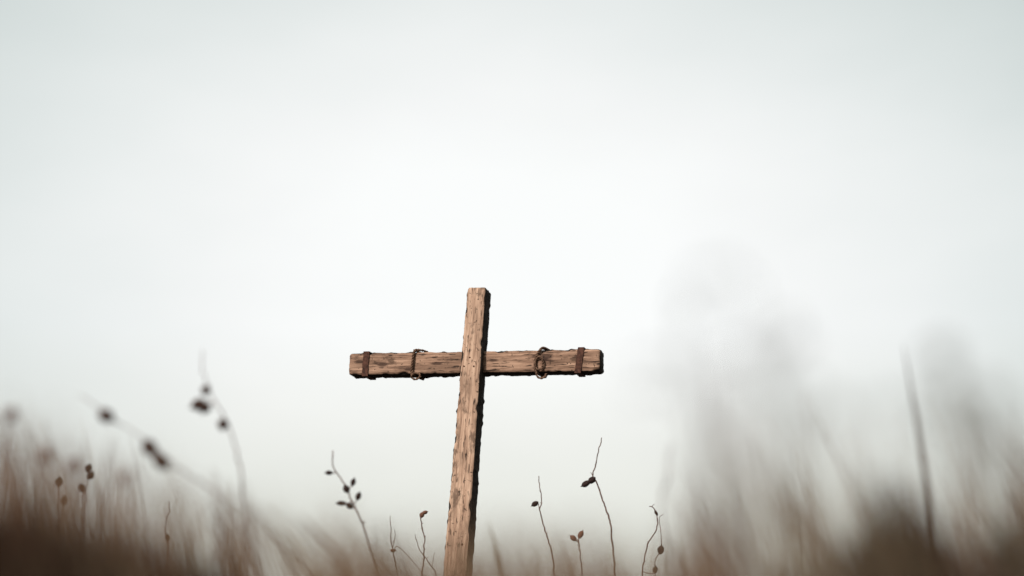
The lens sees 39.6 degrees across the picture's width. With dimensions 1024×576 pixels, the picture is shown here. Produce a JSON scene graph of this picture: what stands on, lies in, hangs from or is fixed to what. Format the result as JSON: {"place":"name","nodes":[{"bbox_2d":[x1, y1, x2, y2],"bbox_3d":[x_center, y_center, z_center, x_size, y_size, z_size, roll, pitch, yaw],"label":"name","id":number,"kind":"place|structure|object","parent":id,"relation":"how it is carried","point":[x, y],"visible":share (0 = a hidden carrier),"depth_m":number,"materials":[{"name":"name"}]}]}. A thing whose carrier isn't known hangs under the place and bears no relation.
{"place":"outdoors","nodes":[
{"label":"outdoors","id":0,"kind":"place"},
{"bbox_2d":[0,387,408,575],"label":"dry grass","id":1,"kind":"structure","parent":0,"point":[35,541],"depth_m":1.10,"materials":[{"name":"brown plant"}]},
{"bbox_2d":[0,0,1023,575],"label":"sky","id":2,"kind":"structure","parent":0,"point":[281,192],"materials":[{"name":"white"}]},
{"bbox_2d":[304,512,745,575],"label":"dry grass","id":3,"kind":"structure","parent":0,"point":[519,568],"depth_m":0.85,"materials":[{"name":"brown plant"}]},
{"bbox_2d":[629,289,724,575],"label":"plume grass","id":4,"kind":"object","parent":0,"point":[684,293],"depth_m":0.80,"materials":[{"name":"grey plant"}]},
{"bbox_2d":[694,266,811,575],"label":"plume grass","id":5,"kind":"object","parent":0,"point":[759,363],"depth_m":0.66,"materials":[{"name":"grey plant"}]},
{"bbox_2d":[733,317,849,575],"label":"plume grass","id":6,"kind":"object","parent":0,"point":[792,343],"depth_m":0.75,"materials":[{"name":"grey plant"}]},
{"bbox_2d":[657,337,1023,575],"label":"dry grass","id":7,"kind":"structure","parent":0,"point":[913,548],"depth_m":0.90,"materials":[{"name":"brown plant"}]},
{"bbox_2d":[869,339,995,575],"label":"plume grass","id":8,"kind":"object","parent":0,"point":[950,364],"depth_m":0.81,"materials":[{"name":"grey plant"}]},
{"bbox_2d":[928,382,1023,512],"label":"plume grass","id":9,"kind":"object","parent":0,"point":[991,389],"depth_m":0.75,"materials":[{"name":"grey plant"}]},
{"bbox_3d":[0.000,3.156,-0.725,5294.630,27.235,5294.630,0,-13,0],"label":"ground","id":10,"kind":"structure","parent":0,"visible":0},
{"bbox_2d":[3,406,16,490],"bbox_3d":[-0.683,0.446,1.958,0.073,0.569,0.023,5,-14,-21],"label":"seed stalk","id":11,"kind":"object","parent":10,"relation":"on","point":[11,412],"visible":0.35,"depth_m":2.00,"materials":[{"name":"plant"}]},
{"bbox_2d":[39,446,51,502],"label":"seed stalk","id":12,"kind":"object","parent":10,"relation":"on","point":[49,451],"visible":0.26,"depth_m":2.09,"materials":[{"name":"brown plant"}]},
{"bbox_2d":[57,475,67,504],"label":"seed stalk","id":13,"kind":"object","parent":10,"relation":"on","point":[59,480],"visible":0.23,"depth_m":4.67,"materials":[{"name":"brown plant"}]},
{"bbox_2d":[66,456,80,533],"bbox_3d":[-0.621,0.495,2.047,0.070,0.505,0.027,5,-14,-23],"label":"seed stalk","id":14,"kind":"object","parent":10,"relation":"on","point":[71,462],"visible":0.16,"depth_m":2.09,"materials":[{"name":"brown plant"}]},
{"bbox_2d":[79,463,93,529],"bbox_3d":[-1.399,0.945,4.616,0.050,0.750,0.044,0,-13,0],"label":"seed stalk","id":15,"kind":"object","parent":10,"relation":"on","point":[89,465],"visible":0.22,"depth_m":4.67,"materials":[{"name":"brown plant"}]},
{"bbox_2d":[119,469,137,544],"bbox_3d":[-0.494,0.468,1.852,0.063,0.462,0.020,7,-15,-27],"label":"seed stalk","id":16,"kind":"object","parent":10,"relation":"on","point":[125,477],"visible":0.36,"depth_m":1.89,"materials":[{"name":"brown plant"}]},
{"bbox_2d":[79,395,252,575],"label":"seed stalk","id":17,"kind":"object","parent":10,"relation":"on","point":[106,415],"visible":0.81,"depth_m":2.50,"materials":[{"name":"plant"}]},
{"bbox_2d":[189,350,245,569],"bbox_3d":[-0.591,0.527,2.859,0.144,0.814,0.038,2,-13,-9],"label":"seed stalk","id":18,"kind":"object","parent":10,"relation":"on","point":[201,405],"visible":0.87,"depth_m":2.91,"materials":[{"name":"plant"}]},
{"bbox_2d":[299,514,351,575],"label":"grass blade","id":19,"kind":"object","parent":10,"relation":"on","point":[319,535],"depth_m":2.27,"materials":[{"name":"brown plant"}]},
{"bbox_2d":[325,450,374,559],"bbox_3d":[-0.483,0.910,4.516,0.245,0.789,0.032,2,-13,-7],"label":"seed stalk","id":20,"kind":"object","parent":10,"relation":"on","point":[346,489],"visible":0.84,"depth_m":4.56,"materials":[{"name":"black plant"}]},
{"bbox_2d":[390,516,423,575],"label":"seed stalk","id":21,"kind":"object","parent":10,"relation":"on","point":[396,546],"visible":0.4,"depth_m":5.91,"materials":[{"name":"brown plant"}]},
{"bbox_2d":[419,511,427,572],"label":"seed stalk","id":22,"kind":"object","parent":10,"relation":"on","point":[421,515],"visible":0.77,"depth_m":5.93,"materials":[{"name":"brown plant"}]},
{"bbox_2d":[349,287,603,575],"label":"wooden cross","id":23,"kind":"object","parent":10,"relation":"on","point":[474,363],"visible":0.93,"depth_m":6.45,"materials":[{"name":"brown wood"}]},
{"bbox_2d":[410,349,427,379],"bbox_3d":[-0.419,0.365,6.626,0.062,0.150,0.141,-5,-14,21],"label":"rope binding","id":24,"kind":"object","parent":23,"relation":"attached to","point":[412,373],"visible":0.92,"depth_m":6.57,"materials":[{"name":"fabric"}]},
{"bbox_2d":[533,347,549,378],"bbox_3d":[0.149,0.349,6.480,0.060,0.154,0.149,-5,-14,22],"label":"rope binding","id":25,"kind":"object","parent":23,"relation":"attached to","point":[537,374],"visible":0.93,"depth_m":6.43,"materials":[{"name":"fabric"}]},
{"bbox_2d":[490,527,499,570],"bbox_3d":[-0.013,0.779,3.310,0.089,0.472,0.003,0,-13,0],"label":"grass blade","id":26,"kind":"object","parent":10,"relation":"on","point":[495,548],"depth_m":3.35,"materials":[{"name":"brown plant"}]},
{"bbox_2d":[531,476,552,553],"bbox_3d":[0.140,1.181,5.787,0.126,0.829,0.032,3,-13,-12],"label":"seed stalk","id":27,"kind":"object","parent":10,"relation":"on","point":[535,503],"visible":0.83,"depth_m":5.84,"materials":[{"name":"brown plant"}]},
{"bbox_2d":[570,530,583,574],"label":"seed stalk","id":28,"kind":"object","parent":10,"relation":"on","point":[574,538],"visible":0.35,"depth_m":5.71,"materials":[{"name":"brown plant"}]},
{"bbox_2d":[580,438,615,574],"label":"seed stalk","id":29,"kind":"object","parent":10,"relation":"on","point":[590,480],"visible":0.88,"depth_m":5.81,"materials":[{"name":"brown plant"}]},
{"bbox_2d":[642,504,663,575],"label":"seed stalk","id":30,"kind":"object","parent":10,"relation":"on","point":[661,549],"visible":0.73,"depth_m":5.81,"materials":[{"name":"brown plant"}]},
{"bbox_2d":[660,442,671,559],"bbox_3d":[0.262,0.512,2.253,0.053,0.534,0.016,9,-16,-35],"label":"plant stem","id":31,"kind":"object","parent":10,"relation":"on","point":[669,453],"visible":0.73,"depth_m":2.29,"materials":[{"name":"brown plant"}]},
{"bbox_2d":[903,344,936,541],"bbox_3d":[0.759,0.468,2.561,0.064,0.746,0.003,0,-13,0],"label":"grass blade","id":32,"kind":"object","parent":10,"relation":"on","point":[929,503],"depth_m":2.60,"materials":[{"name":"brown"}]},
{"bbox_2d":[956,517,991,556],"bbox_3d":[0.701,0.502,1.938,0.177,0.390,0.003,0,-13,0],"label":"grass blade","id":33,"kind":"object","parent":10,"relation":"on","point":[962,524],"depth_m":1.98,"materials":[{"name":"brown plant"}]},
{"bbox_2d":[1000,481,1023,529],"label":"grass blade","id":34,"kind":"object","parent":10,"relation":"on","point":[1022,527],"depth_m":2.38,"materials":[{"name":"brown plant"}]}
]}

